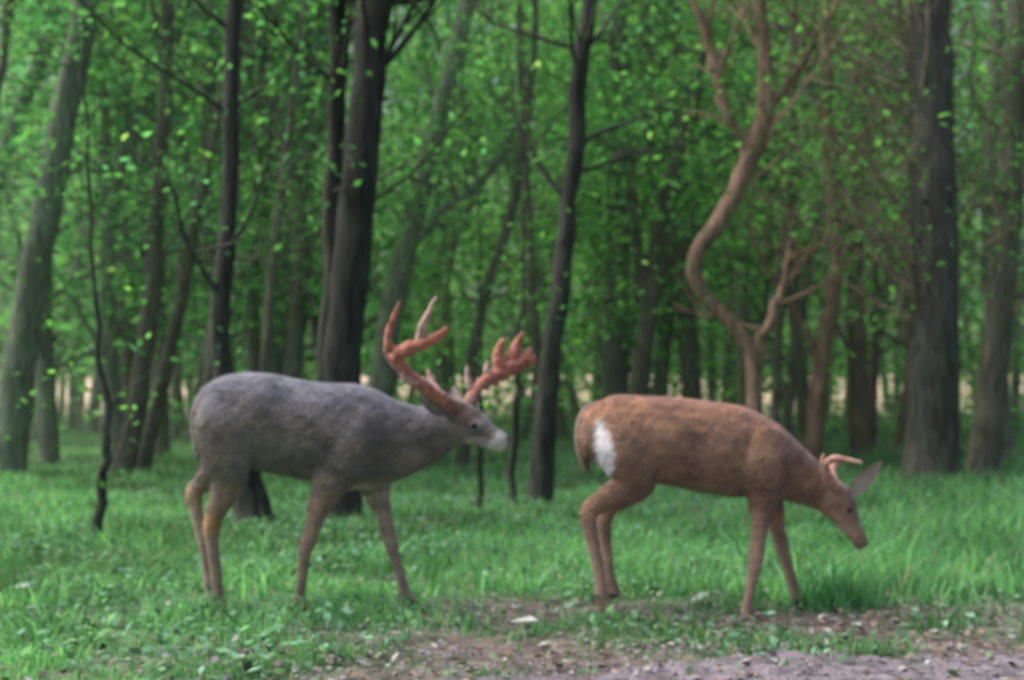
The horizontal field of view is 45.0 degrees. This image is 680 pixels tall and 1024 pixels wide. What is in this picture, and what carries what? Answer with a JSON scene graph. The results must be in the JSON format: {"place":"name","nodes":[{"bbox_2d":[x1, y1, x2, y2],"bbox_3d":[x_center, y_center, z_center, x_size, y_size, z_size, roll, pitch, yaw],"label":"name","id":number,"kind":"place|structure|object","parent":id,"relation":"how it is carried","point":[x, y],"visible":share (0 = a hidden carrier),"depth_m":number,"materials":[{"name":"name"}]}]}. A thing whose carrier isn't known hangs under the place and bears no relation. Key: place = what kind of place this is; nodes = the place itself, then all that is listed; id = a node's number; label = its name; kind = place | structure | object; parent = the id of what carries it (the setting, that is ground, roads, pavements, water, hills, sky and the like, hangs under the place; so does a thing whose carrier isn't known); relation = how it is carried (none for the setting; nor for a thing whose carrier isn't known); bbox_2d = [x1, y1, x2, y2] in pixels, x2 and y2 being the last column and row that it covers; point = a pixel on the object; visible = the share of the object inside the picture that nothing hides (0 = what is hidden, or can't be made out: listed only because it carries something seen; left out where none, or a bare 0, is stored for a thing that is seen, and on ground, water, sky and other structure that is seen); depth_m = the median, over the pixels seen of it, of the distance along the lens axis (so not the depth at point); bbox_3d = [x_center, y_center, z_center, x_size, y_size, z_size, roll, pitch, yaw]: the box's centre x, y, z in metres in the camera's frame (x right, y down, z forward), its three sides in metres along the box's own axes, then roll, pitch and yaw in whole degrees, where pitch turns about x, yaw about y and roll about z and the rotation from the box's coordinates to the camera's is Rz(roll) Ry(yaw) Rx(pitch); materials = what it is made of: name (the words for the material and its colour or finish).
{"place":"outdoors","nodes":[
{"label":"outdoors","id":0,"kind":"place"},
{"bbox_2d":[0,374,1023,679],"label":"ground","id":1,"kind":"structure","parent":0,"point":[992,630],"depth_m":4.76,"materials":[{"name":"soil"}]},
{"bbox_2d":[0,0,152,211],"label":"maple tree","id":2,"kind":"object","parent":1,"relation":"on","point":[8,10],"visible":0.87,"depth_m":12.34,"materials":[{"name":"green plant"}]},
{"bbox_2d":[0,0,242,475],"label":"maple tree","id":3,"kind":"object","parent":1,"relation":"on","point":[22,345],"visible":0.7,"depth_m":12.95,"materials":[{"name":"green plant"}]},
{"bbox_2d":[0,1,244,539],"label":"sapling","id":4,"kind":"object","parent":1,"relation":"on","point":[101,492],"visible":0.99,"depth_m":7.61,"materials":[{"name":"green plant"}]},
{"bbox_2d":[0,0,316,478],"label":"maple tree","id":5,"kind":"object","parent":1,"relation":"on","point":[138,397],"visible":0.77,"depth_m":12.98,"materials":[{"name":"green plant"}]},
{"bbox_2d":[13,0,415,527],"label":"maple tree","id":6,"kind":"object","parent":1,"relation":"on","point":[252,500],"visible":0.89,"depth_m":8.66,"materials":[{"name":"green plant"}]},
{"bbox_2d":[38,0,436,475],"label":"maple tree","id":7,"kind":"object","parent":1,"relation":"on","point":[183,275],"visible":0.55,"depth_m":13.50,"materials":[{"name":"green plant"}]},
{"bbox_2d":[104,0,378,475],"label":"maple tree","id":8,"kind":"object","parent":1,"relation":"on","point":[208,375],"visible":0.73,"depth_m":11.94,"materials":[{"name":"green plant"}]},
{"bbox_2d":[173,0,437,375],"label":"maple tree","id":9,"kind":"object","parent":1,"relation":"on","point":[321,32],"visible":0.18,"depth_m":17.96,"materials":[{"name":"green plant"}]},
{"bbox_2d":[185,0,478,473],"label":"maple tree","id":10,"kind":"object","parent":1,"relation":"on","point":[268,311],"visible":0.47,"depth_m":12.54,"materials":[{"name":"green plant"}]},
{"bbox_2d":[189,0,497,314],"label":"maple tree","id":11,"kind":"object","parent":1,"relation":"on","point":[355,8],"visible":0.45,"depth_m":13.13,"materials":[{"name":"green plant"}]},
{"bbox_2d":[182,296,536,616],"bbox_3d":[-0.655,0.495,5.183,1.527,1.316,0.562,0,-3,0],"label":"white tailed deer","id":12,"kind":"object","parent":1,"relation":"on","point":[333,442],"visible":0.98,"depth_m":5.08},
{"bbox_2d":[322,0,502,525],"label":"maple tree","id":13,"kind":"object","parent":1,"relation":"on","point":[348,295],"visible":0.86,"depth_m":8.66,"materials":[{"name":"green plant"}]},
{"bbox_2d":[214,0,627,381],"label":"maple tree","id":14,"kind":"object","parent":1,"relation":"on","point":[336,105],"visible":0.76,"depth_m":9.09,"materials":[{"name":"green plant"}]},
{"bbox_2d":[242,0,627,397],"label":"maple tree","id":15,"kind":"object","parent":1,"relation":"on","point":[382,379],"visible":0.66,"depth_m":13.97,"materials":[{"name":"green plant"}]},
{"bbox_2d":[378,187,606,510],"bbox_3d":[-0.165,0.124,9.999,1.861,2.764,1.552,1,-3,-13],"label":"sapling","id":16,"kind":"object","parent":1,"relation":"on","point":[479,464],"visible":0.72,"depth_m":9.97,"materials":[{"name":"green plant"}]},
{"bbox_2d":[383,0,636,470],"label":"maple tree","id":17,"kind":"object","parent":1,"relation":"on","point":[463,453],"visible":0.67,"depth_m":14.06,"materials":[{"name":"green plant"}]},
{"bbox_2d":[0,0,1023,467],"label":"distant forest","id":18,"kind":"object","parent":1,"relation":"on","point":[68,310],"visible":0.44,"depth_m":17.61,"materials":[{"name":"green plant"}]},
{"bbox_2d":[0,412,1023,679],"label":"grass","id":19,"kind":"structure","parent":1,"relation":"on","point":[954,534],"depth_m":6.39,"materials":[{"name":"green plant"}]},
{"bbox_2d":[0,486,1023,679],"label":"ground cover plants","id":20,"kind":"object","parent":1,"relation":"on","point":[247,663],"visible":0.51,"depth_m":5.37,"materials":[{"name":"green plant"}]},
{"bbox_2d":[0,307,1023,449],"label":"understory shrubs","id":21,"kind":"object","parent":1,"relation":"on","point":[587,387],"visible":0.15,"depth_m":26.62,"materials":[{"name":"green plant"}]},
{"bbox_2d":[0,560,1023,679],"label":"leaf litter","id":22,"kind":"object","parent":1,"relation":"on","point":[506,651],"visible":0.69,"depth_m":4.35,"materials":[{"name":"brown plant"}]},
{"bbox_2d":[0,77,1023,374],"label":"distant tree line","id":23,"kind":"object","parent":1,"relation":"on","point":[492,331],"visible":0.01,"depth_m":96.10,"materials":[{"name":"green plant"}]},
{"bbox_2d":[433,48,658,502],"bbox_3d":[0.257,-0.413,10.385,1.785,3.866,1.848,2,-3,-33],"label":"sapling","id":24,"kind":"object","parent":1,"relation":"on","point":[512,489],"visible":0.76,"depth_m":10.20,"materials":[{"name":"green plant"}]},
{"bbox_2d":[430,0,677,423],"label":"maple tree","id":25,"kind":"object","parent":1,"relation":"on","point":[532,307],"visible":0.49,"depth_m":15.04,"materials":[{"name":"green plant"}]},
{"bbox_2d":[353,0,776,508],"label":"maple tree","id":26,"kind":"object","parent":1,"relation":"on","point":[542,470],"visible":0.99,"depth_m":10.00,"materials":[{"name":"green plant"}]},
{"bbox_2d":[133,603,1023,679],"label":"pebbles","id":27,"kind":"object","parent":1,"relation":"on","point":[531,662],"visible":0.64,"depth_m":4.24,"materials":[{"name":"grey gravel"}]},
{"bbox_2d":[474,0,750,399],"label":"maple tree","id":28,"kind":"object","parent":1,"relation":"on","point":[615,371],"visible":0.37,"depth_m":16.95,"materials":[{"name":"green plant"}]},
{"bbox_2d":[500,0,807,396],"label":"maple tree","id":29,"kind":"object","parent":1,"relation":"on","point":[648,281],"visible":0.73,"depth_m":14.99,"materials":[{"name":"green plant"}]},
{"bbox_2d":[535,0,778,399],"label":"maple tree","id":30,"kind":"object","parent":1,"relation":"on","point":[692,389],"visible":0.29,"depth_m":16.91,"materials":[{"name":"green plant"}]},
{"bbox_2d":[574,393,881,618],"bbox_3d":[0.888,0.706,5.165,1.257,0.968,0.347,0,-3,0],"label":"white tailed deer","id":31,"kind":"object","parent":1,"relation":"on","point":[637,448],"visible":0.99,"depth_m":5.06},
{"bbox_2d":[612,0,924,414],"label":"crooked tree","id":32,"kind":"object","parent":1,"relation":"on","point":[711,232],"visible":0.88,"depth_m":12.03,"materials":[{"name":"brown plant"}]},
{"bbox_2d":[662,0,899,424],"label":"maple tree","id":33,"kind":"object","parent":1,"relation":"on","point":[777,331],"visible":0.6,"depth_m":14.03,"materials":[{"name":"green plant"}]},
{"bbox_2d":[574,0,1023,486],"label":"maple tree","id":34,"kind":"object","parent":1,"relation":"on","point":[932,434],"visible":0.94,"depth_m":11.44,"materials":[{"name":"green plant"}]},
{"bbox_2d":[657,0,1009,461],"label":"maple tree","id":35,"kind":"object","parent":1,"relation":"on","point":[814,439],"visible":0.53,"depth_m":13.97,"materials":[{"name":"green plant"}]},
{"bbox_2d":[705,0,1023,217],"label":"maple tree","id":36,"kind":"object","parent":1,"relation":"on","point":[898,2],"visible":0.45,"depth_m":12.61,"materials":[{"name":"green plant"}]},
{"bbox_2d":[779,0,1023,479],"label":"maple tree","id":37,"kind":"object","parent":1,"relation":"on","point":[988,433],"visible":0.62,"depth_m":12.92,"materials":[{"name":"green plant"}]},
{"bbox_2d":[0,0,1023,374],"label":"sky","id":38,"kind":"structure","parent":0,"point":[983,4],"materials":[{"name":"white"}]},
{"bbox_2d":[378,649,1023,679],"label":"gravel path","id":39,"kind":"structure","parent":0,"point":[876,668],"depth_m":3.99,"materials":[{"name":"grey gravel"}]}
]}

